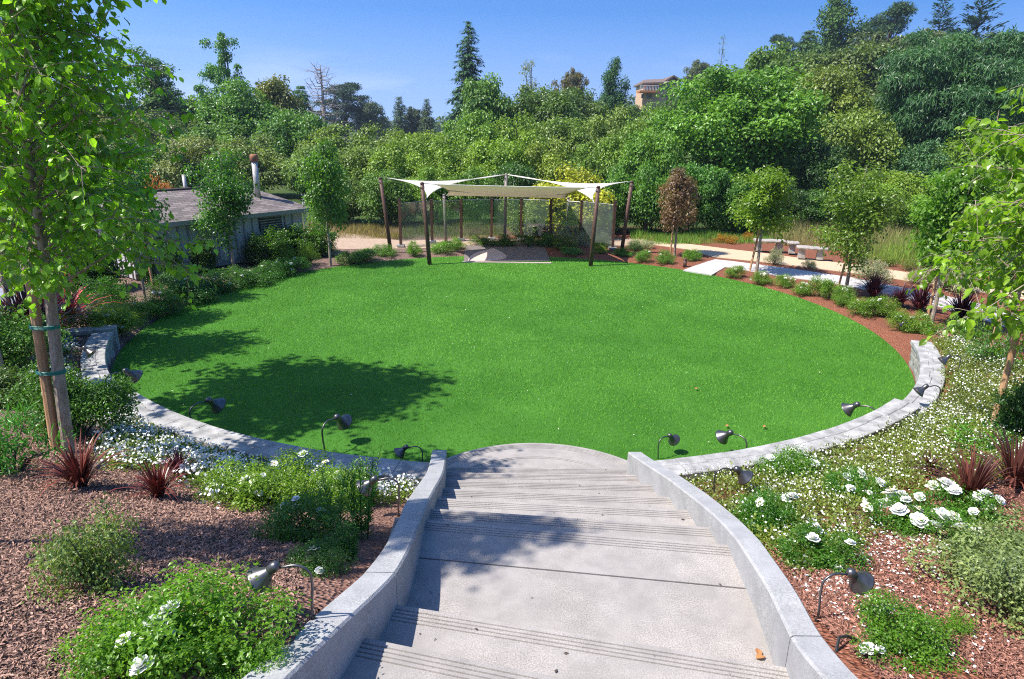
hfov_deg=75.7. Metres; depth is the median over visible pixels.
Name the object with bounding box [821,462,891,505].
rose bush
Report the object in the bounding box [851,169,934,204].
willow bush
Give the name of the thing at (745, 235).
flower clump
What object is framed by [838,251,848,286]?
tree stake
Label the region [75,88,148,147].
broadleaf tree
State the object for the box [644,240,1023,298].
gravel path
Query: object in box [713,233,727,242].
flower clump
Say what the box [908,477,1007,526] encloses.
rose bush
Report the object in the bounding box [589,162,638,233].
willow bush
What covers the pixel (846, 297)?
rose bush
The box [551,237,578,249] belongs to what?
garden plant
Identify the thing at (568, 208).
sail pole
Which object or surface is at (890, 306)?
rose bush
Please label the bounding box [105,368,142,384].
path light
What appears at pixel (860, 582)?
path light
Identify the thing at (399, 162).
willow bush
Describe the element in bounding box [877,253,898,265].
grass tuft
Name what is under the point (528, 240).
garden plant
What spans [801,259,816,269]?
silver bush
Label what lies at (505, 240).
garden plant
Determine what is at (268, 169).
willow bush
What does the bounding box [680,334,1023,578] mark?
flower carpet
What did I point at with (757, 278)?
rose bush
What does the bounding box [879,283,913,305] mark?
flax plant
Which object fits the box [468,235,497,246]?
garden plant
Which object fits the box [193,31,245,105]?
broadleaf tree
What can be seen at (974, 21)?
pine tree
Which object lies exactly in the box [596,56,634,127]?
broadleaf tree
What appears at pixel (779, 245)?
stone bench
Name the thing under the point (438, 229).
tall grass
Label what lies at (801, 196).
willow bush
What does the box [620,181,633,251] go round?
sail pole
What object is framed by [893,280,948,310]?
flax plant
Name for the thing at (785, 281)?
rose bush
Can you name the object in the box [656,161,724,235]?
willow bush
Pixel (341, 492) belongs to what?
tall stems
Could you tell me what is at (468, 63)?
redwood tree
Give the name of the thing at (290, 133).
willow bush
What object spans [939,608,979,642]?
seedling
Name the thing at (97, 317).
rose bush
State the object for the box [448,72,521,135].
broadleaf tree
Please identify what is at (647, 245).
silver bush
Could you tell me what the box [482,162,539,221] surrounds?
willow bush
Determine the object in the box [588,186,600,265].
sail pole
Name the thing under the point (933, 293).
tree stake
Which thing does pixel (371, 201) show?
willow bush
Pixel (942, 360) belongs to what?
path light
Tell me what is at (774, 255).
silver bush
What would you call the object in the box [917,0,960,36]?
pine tree
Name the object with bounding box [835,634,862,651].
irrigation hose
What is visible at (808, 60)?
broadleaf tree
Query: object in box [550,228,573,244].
silver bush
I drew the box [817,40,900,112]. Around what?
broadleaf tree
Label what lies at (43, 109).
broadleaf tree
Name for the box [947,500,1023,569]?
creeper
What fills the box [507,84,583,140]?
broadleaf tree
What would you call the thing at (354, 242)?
gravel path
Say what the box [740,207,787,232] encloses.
willow bush
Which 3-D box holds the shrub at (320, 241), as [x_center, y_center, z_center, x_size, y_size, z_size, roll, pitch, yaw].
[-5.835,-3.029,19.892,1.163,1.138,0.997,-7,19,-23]
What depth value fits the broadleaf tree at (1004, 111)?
44.97 m
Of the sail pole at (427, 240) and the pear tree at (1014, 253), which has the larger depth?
the sail pole at (427, 240)
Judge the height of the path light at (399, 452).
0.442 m
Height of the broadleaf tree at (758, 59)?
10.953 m
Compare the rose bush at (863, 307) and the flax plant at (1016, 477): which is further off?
the rose bush at (863, 307)
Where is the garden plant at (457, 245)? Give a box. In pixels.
[444,236,466,250]
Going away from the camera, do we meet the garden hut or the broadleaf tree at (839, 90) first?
the garden hut
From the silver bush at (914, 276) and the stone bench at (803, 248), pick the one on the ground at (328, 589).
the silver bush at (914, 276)
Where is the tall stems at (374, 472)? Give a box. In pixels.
[349,445,383,505]
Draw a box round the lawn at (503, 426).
[110,256,914,461]
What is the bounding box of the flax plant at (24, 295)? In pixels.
[0,278,115,336]
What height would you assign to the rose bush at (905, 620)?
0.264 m
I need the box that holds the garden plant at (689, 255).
[681,248,702,260]
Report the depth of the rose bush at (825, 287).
15.70 m
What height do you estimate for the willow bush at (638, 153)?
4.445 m
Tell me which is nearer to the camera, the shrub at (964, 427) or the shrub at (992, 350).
the shrub at (964, 427)
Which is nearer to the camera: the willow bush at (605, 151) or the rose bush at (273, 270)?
the rose bush at (273, 270)
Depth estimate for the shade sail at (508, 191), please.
20.08 m
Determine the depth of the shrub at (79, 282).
14.86 m
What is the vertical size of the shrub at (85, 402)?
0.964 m
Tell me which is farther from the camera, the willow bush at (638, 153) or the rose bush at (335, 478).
the willow bush at (638, 153)
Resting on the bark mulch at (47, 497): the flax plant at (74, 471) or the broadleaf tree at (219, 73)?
the flax plant at (74, 471)
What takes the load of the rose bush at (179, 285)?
on the ground at (328, 589)
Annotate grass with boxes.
[307,219,408,239]
[397,218,503,238]
[629,224,782,244]
[767,216,930,259]
[842,226,1010,270]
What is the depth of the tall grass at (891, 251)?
21.15 m
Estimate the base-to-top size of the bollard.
0.300 m
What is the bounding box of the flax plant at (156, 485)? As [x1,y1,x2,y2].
[102,455,196,501]
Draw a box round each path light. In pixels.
[71,346,96,366]
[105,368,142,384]
[189,397,225,417]
[247,560,315,619]
[321,414,351,450]
[356,475,399,516]
[394,444,422,461]
[657,433,679,458]
[713,466,752,499]
[716,430,747,447]
[814,568,874,622]
[841,401,874,416]
[913,384,940,409]
[937,354,960,371]
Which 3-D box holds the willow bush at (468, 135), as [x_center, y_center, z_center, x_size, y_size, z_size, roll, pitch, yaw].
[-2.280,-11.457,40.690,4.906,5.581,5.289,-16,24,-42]
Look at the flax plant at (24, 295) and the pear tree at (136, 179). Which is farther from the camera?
the pear tree at (136, 179)
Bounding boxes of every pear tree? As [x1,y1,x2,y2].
[0,0,93,372]
[0,0,226,452]
[0,82,97,312]
[6,126,108,299]
[96,138,189,300]
[180,146,263,272]
[294,138,352,266]
[656,166,702,255]
[726,163,799,273]
[805,159,917,291]
[904,156,1005,329]
[905,84,1023,366]
[942,141,1023,351]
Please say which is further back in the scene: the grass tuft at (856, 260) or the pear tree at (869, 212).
the grass tuft at (856, 260)
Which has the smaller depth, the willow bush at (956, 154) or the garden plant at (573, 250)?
the garden plant at (573, 250)
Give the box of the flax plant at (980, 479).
[909,443,1023,506]
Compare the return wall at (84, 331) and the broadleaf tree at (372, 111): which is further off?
the broadleaf tree at (372, 111)
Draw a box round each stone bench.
[753,238,785,251]
[796,245,827,259]
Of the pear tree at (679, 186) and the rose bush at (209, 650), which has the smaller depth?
the rose bush at (209, 650)
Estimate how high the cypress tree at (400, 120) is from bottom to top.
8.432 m
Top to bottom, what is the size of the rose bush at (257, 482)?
0.407 m
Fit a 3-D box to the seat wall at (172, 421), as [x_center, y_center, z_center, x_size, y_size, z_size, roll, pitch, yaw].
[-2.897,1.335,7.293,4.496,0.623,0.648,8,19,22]
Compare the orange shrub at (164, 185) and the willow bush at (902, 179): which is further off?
the willow bush at (902, 179)
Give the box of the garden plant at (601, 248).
[594,242,609,253]
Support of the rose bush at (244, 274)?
on the ground at (328, 589)
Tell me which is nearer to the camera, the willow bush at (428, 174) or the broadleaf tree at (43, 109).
the willow bush at (428, 174)
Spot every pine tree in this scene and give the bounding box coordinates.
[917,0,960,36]
[943,0,1009,43]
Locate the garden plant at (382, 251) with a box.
[372,243,400,256]
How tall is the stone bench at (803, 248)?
0.372 m
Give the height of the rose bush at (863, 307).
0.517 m
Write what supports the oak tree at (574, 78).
on the ground at (328, 589)
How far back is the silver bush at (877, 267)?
17.58 m
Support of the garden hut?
on the ground at (328, 589)
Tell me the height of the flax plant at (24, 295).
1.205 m
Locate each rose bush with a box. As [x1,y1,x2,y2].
[46,594,209,678]
[59,307,136,329]
[68,556,311,678]
[76,274,143,311]
[94,299,169,320]
[102,306,148,336]
[131,287,195,318]
[145,271,202,295]
[164,276,220,304]
[192,454,307,514]
[196,268,249,296]
[207,632,292,678]
[214,264,275,288]
[244,488,357,548]
[248,257,296,282]
[260,446,340,507]
[270,255,311,276]
[283,534,358,578]
[300,461,375,512]
[724,265,746,278]
[727,483,804,539]
[750,270,772,284]
[752,444,839,487]
[770,519,875,577]
[772,274,796,288]
[790,280,813,295]
[805,274,845,298]
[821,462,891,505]
[830,285,860,307]
[846,297,885,317]
[846,585,976,678]
[860,487,945,537]
[869,294,900,317]
[884,307,922,332]
[897,309,942,335]
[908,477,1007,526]
[924,508,999,552]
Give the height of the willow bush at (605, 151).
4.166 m
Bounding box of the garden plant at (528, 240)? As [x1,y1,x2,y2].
[514,234,542,246]
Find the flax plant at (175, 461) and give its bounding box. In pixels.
[148,446,215,479]
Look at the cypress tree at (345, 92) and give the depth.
115.82 m
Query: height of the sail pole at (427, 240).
2.537 m
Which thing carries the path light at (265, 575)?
on the ground at (328, 589)
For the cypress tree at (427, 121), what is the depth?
111.67 m
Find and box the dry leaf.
[755,648,764,658]
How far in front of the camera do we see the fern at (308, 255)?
18.57 m
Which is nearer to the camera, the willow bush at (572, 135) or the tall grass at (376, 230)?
the tall grass at (376, 230)
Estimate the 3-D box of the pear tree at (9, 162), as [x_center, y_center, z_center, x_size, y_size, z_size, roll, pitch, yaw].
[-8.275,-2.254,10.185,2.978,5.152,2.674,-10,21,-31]
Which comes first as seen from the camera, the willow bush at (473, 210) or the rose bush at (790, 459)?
the rose bush at (790, 459)
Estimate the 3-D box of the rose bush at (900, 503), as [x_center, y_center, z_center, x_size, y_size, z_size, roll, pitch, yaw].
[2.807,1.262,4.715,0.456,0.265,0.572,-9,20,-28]
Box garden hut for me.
[91,154,308,279]
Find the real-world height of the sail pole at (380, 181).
2.495 m
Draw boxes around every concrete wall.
[242,450,446,678]
[626,452,857,678]
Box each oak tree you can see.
[169,94,205,129]
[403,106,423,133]
[551,66,589,103]
[681,59,712,85]
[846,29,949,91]
[879,28,957,50]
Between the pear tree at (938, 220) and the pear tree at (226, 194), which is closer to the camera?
the pear tree at (938, 220)
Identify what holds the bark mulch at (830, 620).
on the ground at (328, 589)
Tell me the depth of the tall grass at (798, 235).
23.74 m
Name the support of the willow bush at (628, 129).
on the ground at (328, 589)
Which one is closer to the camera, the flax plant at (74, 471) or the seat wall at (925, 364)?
the flax plant at (74, 471)
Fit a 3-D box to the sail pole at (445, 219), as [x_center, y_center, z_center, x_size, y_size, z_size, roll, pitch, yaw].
[-2.308,-4.102,22.665,0.166,1.783,0.138,1,18,0]
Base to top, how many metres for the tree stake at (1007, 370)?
1.453 m
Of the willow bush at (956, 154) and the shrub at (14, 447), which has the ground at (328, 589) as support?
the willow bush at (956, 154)
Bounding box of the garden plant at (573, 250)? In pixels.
[560,246,583,255]
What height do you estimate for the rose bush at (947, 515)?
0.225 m
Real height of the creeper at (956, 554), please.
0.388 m
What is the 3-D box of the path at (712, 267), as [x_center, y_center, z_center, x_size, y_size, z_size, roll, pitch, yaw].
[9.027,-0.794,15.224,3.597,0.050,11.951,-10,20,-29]
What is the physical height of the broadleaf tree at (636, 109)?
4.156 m
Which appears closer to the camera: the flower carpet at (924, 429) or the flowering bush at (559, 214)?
the flower carpet at (924, 429)
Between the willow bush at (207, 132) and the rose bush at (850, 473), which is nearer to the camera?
the rose bush at (850, 473)
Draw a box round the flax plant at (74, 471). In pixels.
[25,431,136,497]
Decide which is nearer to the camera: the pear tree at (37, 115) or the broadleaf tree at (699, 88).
the pear tree at (37, 115)
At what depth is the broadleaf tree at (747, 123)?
31.05 m
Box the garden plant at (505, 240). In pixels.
[493,234,517,246]
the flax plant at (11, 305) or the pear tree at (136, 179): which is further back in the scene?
the pear tree at (136, 179)
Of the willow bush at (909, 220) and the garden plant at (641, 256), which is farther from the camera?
the willow bush at (909, 220)
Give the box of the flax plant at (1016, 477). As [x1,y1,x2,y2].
[938,421,1023,491]
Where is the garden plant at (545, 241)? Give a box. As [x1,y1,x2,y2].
[533,232,555,246]
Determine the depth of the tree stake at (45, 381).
5.85 m
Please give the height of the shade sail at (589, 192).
0.492 m
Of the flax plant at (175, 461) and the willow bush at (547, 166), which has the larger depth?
the willow bush at (547, 166)
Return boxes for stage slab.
[463,245,550,263]
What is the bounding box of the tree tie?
[29,322,65,375]
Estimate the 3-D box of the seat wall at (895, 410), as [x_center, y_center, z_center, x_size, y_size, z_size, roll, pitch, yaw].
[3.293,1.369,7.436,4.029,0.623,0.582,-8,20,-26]
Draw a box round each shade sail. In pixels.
[388,174,504,198]
[424,183,593,198]
[507,174,629,201]
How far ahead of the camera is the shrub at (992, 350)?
10.06 m
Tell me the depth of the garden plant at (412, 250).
20.15 m
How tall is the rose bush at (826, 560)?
0.280 m
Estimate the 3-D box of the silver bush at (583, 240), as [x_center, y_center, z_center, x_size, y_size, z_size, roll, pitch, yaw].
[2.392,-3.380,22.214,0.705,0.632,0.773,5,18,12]
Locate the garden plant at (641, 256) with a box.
[634,249,652,262]
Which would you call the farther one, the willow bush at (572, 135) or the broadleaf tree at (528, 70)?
the broadleaf tree at (528, 70)
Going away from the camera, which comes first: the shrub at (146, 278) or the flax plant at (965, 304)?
the flax plant at (965, 304)
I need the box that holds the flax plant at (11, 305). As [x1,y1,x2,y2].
[0,296,69,315]
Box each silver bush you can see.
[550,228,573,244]
[574,231,590,247]
[589,230,610,245]
[638,240,655,248]
[762,246,784,264]
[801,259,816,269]
[851,256,894,283]
[902,267,927,283]
[914,267,988,296]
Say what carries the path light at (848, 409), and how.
on the ground at (328, 589)
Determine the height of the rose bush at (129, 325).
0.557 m
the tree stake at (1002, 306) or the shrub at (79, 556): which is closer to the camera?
the shrub at (79, 556)
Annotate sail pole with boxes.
[378,177,392,250]
[420,182,431,264]
[443,194,446,240]
[503,173,507,236]
[566,197,569,236]
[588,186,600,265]
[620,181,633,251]
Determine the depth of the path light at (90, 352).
9.46 m
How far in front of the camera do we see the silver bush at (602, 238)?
22.29 m
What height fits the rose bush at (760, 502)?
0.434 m
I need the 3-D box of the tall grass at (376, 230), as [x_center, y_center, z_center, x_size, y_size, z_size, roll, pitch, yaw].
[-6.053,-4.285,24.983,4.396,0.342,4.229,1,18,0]
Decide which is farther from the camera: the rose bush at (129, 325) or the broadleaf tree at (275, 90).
the broadleaf tree at (275, 90)
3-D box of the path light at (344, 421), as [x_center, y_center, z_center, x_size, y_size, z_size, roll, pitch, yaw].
[-2.166,1.217,8.117,0.220,0.621,0.472,10,20,27]
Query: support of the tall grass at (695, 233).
on the ground at (328, 589)
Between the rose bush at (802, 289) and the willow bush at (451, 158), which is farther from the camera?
the willow bush at (451, 158)
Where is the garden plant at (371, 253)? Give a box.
[350,248,381,264]
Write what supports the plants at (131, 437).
on the ground at (328, 589)
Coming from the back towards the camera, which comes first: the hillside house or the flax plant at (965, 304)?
the hillside house
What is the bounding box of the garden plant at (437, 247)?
[430,239,455,254]
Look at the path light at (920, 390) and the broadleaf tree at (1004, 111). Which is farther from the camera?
the broadleaf tree at (1004, 111)
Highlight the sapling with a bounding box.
[716,36,727,98]
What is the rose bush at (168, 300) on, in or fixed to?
on the ground at (328, 589)
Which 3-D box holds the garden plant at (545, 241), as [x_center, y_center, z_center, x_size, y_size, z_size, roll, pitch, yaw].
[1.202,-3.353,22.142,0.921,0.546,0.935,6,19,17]
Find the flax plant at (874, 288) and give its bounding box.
[849,272,896,297]
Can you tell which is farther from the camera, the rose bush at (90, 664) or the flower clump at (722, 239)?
the flower clump at (722, 239)
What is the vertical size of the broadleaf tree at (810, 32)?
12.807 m
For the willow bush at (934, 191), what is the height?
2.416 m
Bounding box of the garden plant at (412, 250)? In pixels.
[405,240,423,256]
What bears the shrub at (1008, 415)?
on the ground at (328, 589)
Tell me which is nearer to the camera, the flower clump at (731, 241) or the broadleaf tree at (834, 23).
the flower clump at (731, 241)
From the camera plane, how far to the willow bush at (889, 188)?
25.65 m
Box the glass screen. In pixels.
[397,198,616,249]
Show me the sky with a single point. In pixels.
(406, 49)
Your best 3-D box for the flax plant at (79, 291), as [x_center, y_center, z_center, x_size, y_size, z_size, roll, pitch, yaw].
[-8.051,-0.750,11.837,1.978,1.148,1.983,1,18,0]
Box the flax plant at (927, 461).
[904,449,951,477]
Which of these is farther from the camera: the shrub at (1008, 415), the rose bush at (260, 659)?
the shrub at (1008, 415)
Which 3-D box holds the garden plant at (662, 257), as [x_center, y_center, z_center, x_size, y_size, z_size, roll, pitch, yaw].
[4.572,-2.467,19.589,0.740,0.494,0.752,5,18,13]
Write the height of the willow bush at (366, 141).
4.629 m
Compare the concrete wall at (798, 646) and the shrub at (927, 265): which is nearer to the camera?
the concrete wall at (798, 646)
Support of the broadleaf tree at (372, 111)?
on the ground at (328, 589)
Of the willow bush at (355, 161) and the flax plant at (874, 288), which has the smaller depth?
the flax plant at (874, 288)
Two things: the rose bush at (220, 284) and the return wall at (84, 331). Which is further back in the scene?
the rose bush at (220, 284)
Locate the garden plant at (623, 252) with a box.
[612,247,633,256]
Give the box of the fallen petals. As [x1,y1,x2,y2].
[766,506,1008,677]
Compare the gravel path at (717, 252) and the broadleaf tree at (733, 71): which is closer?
the gravel path at (717, 252)
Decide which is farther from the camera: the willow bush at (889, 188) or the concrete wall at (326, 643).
the willow bush at (889, 188)
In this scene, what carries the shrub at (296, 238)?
on the ground at (328, 589)
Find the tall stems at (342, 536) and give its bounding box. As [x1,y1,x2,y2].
[320,499,359,560]
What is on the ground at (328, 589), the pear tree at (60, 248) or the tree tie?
the pear tree at (60, 248)
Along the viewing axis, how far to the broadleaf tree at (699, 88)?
83.48 m
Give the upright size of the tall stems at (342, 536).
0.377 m
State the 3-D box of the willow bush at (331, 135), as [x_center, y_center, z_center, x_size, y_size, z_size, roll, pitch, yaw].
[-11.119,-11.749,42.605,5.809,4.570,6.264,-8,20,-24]
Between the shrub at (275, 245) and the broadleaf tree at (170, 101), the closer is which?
the shrub at (275, 245)
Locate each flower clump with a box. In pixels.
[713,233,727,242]
[724,235,738,243]
[742,232,752,240]
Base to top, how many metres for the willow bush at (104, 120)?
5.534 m
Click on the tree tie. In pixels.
(46, 327)
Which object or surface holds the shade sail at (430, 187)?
attached to the sail pole at (505, 214)
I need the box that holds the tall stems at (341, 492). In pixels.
[316,457,348,530]
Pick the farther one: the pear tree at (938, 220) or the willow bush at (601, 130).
the willow bush at (601, 130)
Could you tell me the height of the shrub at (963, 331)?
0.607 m
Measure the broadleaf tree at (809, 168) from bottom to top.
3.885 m
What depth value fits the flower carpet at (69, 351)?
9.52 m
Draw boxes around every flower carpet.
[18,334,145,432]
[85,412,418,509]
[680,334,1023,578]
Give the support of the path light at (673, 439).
on the ground at (328, 589)
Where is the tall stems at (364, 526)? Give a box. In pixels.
[342,449,377,538]
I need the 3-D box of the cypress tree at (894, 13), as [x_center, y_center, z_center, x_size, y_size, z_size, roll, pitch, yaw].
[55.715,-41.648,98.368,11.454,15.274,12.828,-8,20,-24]
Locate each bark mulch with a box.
[0,432,307,678]
[767,476,1023,678]
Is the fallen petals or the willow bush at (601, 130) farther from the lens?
the willow bush at (601, 130)
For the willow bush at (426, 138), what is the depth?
40.21 m
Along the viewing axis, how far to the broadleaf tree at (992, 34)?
71.69 m
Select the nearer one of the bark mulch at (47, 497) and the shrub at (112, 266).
the bark mulch at (47, 497)
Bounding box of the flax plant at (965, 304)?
[927,286,985,318]
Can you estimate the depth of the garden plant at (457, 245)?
21.28 m
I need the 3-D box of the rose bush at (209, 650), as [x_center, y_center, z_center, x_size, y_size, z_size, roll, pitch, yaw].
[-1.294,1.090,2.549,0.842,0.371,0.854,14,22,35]
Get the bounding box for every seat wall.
[80,332,119,401]
[117,392,429,483]
[655,398,921,479]
[903,340,944,417]
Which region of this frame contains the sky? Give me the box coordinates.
[0,0,1023,123]
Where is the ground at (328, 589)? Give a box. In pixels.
[0,125,1023,678]
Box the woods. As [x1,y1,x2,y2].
[187,93,647,141]
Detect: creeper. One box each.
[893,513,1023,609]
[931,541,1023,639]
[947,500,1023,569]
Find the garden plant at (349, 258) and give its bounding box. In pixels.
[333,250,365,265]
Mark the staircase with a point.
(625, 585)
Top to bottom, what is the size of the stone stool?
0.372 m
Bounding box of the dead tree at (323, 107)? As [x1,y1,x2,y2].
[292,63,354,141]
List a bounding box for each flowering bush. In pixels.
[498,184,549,236]
[523,161,616,235]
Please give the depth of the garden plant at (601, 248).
21.01 m
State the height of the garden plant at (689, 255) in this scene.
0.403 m
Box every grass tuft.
[854,253,872,264]
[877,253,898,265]
[896,257,921,271]
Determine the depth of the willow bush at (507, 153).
32.09 m
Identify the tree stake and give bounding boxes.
[25,281,60,450]
[144,246,154,288]
[670,225,673,252]
[749,230,759,270]
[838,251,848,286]
[927,272,938,318]
[989,321,1020,425]
[990,297,1006,347]
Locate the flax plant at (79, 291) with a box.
[21,265,130,328]
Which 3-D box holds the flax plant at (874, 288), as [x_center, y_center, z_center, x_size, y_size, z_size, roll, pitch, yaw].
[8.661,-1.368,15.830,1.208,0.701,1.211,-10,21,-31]
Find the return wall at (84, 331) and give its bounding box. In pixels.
[62,325,119,350]
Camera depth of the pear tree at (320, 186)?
17.81 m
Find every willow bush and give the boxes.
[75,108,160,155]
[93,137,179,187]
[129,106,218,155]
[150,134,231,187]
[165,118,251,158]
[203,129,287,192]
[248,108,328,185]
[277,144,337,200]
[294,121,362,157]
[307,175,374,223]
[322,145,387,187]
[353,120,412,155]
[354,169,422,226]
[362,134,435,185]
[387,129,442,163]
[407,164,461,224]
[423,132,488,183]
[429,107,499,155]
[439,165,502,221]
[465,135,539,184]
[475,109,545,171]
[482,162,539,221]
[515,133,572,186]
[529,114,593,163]
[564,131,631,182]
[569,101,646,161]
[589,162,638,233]
[613,127,683,187]
[616,99,688,162]
[618,158,672,233]
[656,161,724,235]
[697,167,755,234]
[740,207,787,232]
[777,178,819,229]
[783,187,838,227]
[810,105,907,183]
[832,180,911,228]
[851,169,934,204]
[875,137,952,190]
[895,192,939,227]
[907,172,1007,203]
[932,115,1020,171]
[935,188,1001,222]
[969,127,1023,206]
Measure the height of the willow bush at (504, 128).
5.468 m
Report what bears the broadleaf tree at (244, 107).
on the ground at (328, 589)
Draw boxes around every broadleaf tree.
[10,74,76,146]
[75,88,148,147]
[120,45,198,126]
[182,76,288,145]
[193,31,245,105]
[250,73,307,116]
[345,99,388,136]
[377,117,393,139]
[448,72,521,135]
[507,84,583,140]
[518,59,546,103]
[566,86,611,130]
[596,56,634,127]
[626,104,648,124]
[638,62,838,197]
[656,100,679,116]
[680,75,720,105]
[703,65,746,81]
[743,41,807,82]
[778,60,882,147]
[784,139,851,200]
[785,50,838,80]
[789,0,873,66]
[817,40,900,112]
[858,80,927,134]
[872,23,1023,162]
[941,30,999,50]
[963,46,1023,141]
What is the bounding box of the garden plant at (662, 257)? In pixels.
[653,249,677,264]
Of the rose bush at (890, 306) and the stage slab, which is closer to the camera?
the rose bush at (890, 306)
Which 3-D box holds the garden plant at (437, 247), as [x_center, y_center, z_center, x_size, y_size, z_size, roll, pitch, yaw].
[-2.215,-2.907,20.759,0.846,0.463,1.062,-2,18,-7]
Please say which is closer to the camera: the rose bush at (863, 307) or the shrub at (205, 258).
the rose bush at (863, 307)
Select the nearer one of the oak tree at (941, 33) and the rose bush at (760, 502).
the rose bush at (760, 502)
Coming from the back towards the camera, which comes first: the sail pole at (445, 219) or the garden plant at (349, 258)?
the sail pole at (445, 219)
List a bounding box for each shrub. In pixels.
[0,304,77,371]
[0,358,142,441]
[0,362,67,409]
[0,399,76,480]
[20,491,147,610]
[50,247,95,295]
[70,235,132,291]
[136,251,157,284]
[144,170,173,188]
[160,240,183,275]
[187,232,220,275]
[240,231,267,264]
[256,225,294,263]
[280,222,317,257]
[302,221,339,256]
[915,246,957,271]
[919,315,1000,342]
[942,416,1021,463]
[956,330,1023,371]
[983,374,1023,437]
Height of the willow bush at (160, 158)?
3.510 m
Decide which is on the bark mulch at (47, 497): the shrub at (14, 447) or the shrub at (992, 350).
the shrub at (14, 447)
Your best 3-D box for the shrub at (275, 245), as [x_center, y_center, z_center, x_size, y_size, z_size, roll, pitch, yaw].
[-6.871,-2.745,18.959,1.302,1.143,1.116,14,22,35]
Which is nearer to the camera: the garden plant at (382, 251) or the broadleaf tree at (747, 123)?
the garden plant at (382, 251)
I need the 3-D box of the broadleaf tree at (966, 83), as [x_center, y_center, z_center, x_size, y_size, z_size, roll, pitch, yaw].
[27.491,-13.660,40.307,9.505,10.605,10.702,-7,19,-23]
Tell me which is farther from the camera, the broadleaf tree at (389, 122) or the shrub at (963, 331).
the broadleaf tree at (389, 122)
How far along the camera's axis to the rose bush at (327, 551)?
3.58 m
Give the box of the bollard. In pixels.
[683,258,686,267]
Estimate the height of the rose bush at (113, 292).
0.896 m
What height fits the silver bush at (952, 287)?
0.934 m
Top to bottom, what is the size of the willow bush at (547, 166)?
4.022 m
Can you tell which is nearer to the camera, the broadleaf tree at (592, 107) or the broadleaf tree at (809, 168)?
the broadleaf tree at (809, 168)
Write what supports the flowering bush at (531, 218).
on the ground at (328, 589)
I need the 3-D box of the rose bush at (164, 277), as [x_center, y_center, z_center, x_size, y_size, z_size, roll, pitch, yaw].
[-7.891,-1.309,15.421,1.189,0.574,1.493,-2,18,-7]
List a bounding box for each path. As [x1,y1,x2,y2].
[333,231,643,249]
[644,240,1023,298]
[683,259,1019,326]
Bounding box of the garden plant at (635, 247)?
[625,240,645,250]
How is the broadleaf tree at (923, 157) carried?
on the ground at (328, 589)
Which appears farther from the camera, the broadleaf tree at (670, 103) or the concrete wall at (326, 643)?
the broadleaf tree at (670, 103)
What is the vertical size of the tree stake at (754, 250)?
1.527 m
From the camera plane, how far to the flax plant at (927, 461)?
5.91 m
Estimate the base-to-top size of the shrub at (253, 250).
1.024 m
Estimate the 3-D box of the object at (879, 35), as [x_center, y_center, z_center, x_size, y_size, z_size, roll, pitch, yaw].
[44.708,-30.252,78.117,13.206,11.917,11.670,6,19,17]
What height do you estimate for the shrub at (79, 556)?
0.510 m
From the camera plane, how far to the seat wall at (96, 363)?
10.03 m
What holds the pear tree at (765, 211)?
on the ground at (328, 589)
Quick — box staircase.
[341,443,789,678]
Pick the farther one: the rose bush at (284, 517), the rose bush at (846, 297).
the rose bush at (846, 297)
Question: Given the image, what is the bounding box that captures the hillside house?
[633,75,683,109]
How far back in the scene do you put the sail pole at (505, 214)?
22.53 m
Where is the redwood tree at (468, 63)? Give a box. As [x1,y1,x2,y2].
[443,21,484,124]
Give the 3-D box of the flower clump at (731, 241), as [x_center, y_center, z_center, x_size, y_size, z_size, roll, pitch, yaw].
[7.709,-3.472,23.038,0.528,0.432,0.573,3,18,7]
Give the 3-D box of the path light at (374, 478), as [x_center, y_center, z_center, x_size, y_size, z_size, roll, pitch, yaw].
[-1.038,1.258,5.135,0.336,0.442,0.156,1,18,0]
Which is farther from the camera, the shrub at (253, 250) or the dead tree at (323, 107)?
the dead tree at (323, 107)
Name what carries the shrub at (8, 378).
on the ground at (328, 589)
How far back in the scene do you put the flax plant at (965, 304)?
13.76 m
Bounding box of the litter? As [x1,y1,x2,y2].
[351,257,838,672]
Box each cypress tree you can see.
[310,82,371,145]
[389,96,410,133]
[417,98,436,136]
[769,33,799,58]
[859,0,918,43]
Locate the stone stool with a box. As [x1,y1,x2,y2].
[786,240,798,253]
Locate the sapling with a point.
(722, 49)
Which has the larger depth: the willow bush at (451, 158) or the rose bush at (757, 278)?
the willow bush at (451, 158)
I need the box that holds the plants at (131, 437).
[100,429,249,474]
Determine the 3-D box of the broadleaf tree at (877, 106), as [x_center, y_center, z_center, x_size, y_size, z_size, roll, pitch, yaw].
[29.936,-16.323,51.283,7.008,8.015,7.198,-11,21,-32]
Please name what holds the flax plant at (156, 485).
on the bark mulch at (47, 497)
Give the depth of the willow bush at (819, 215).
25.89 m
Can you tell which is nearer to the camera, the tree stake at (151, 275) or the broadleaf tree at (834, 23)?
the tree stake at (151, 275)
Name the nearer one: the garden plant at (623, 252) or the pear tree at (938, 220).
the pear tree at (938, 220)

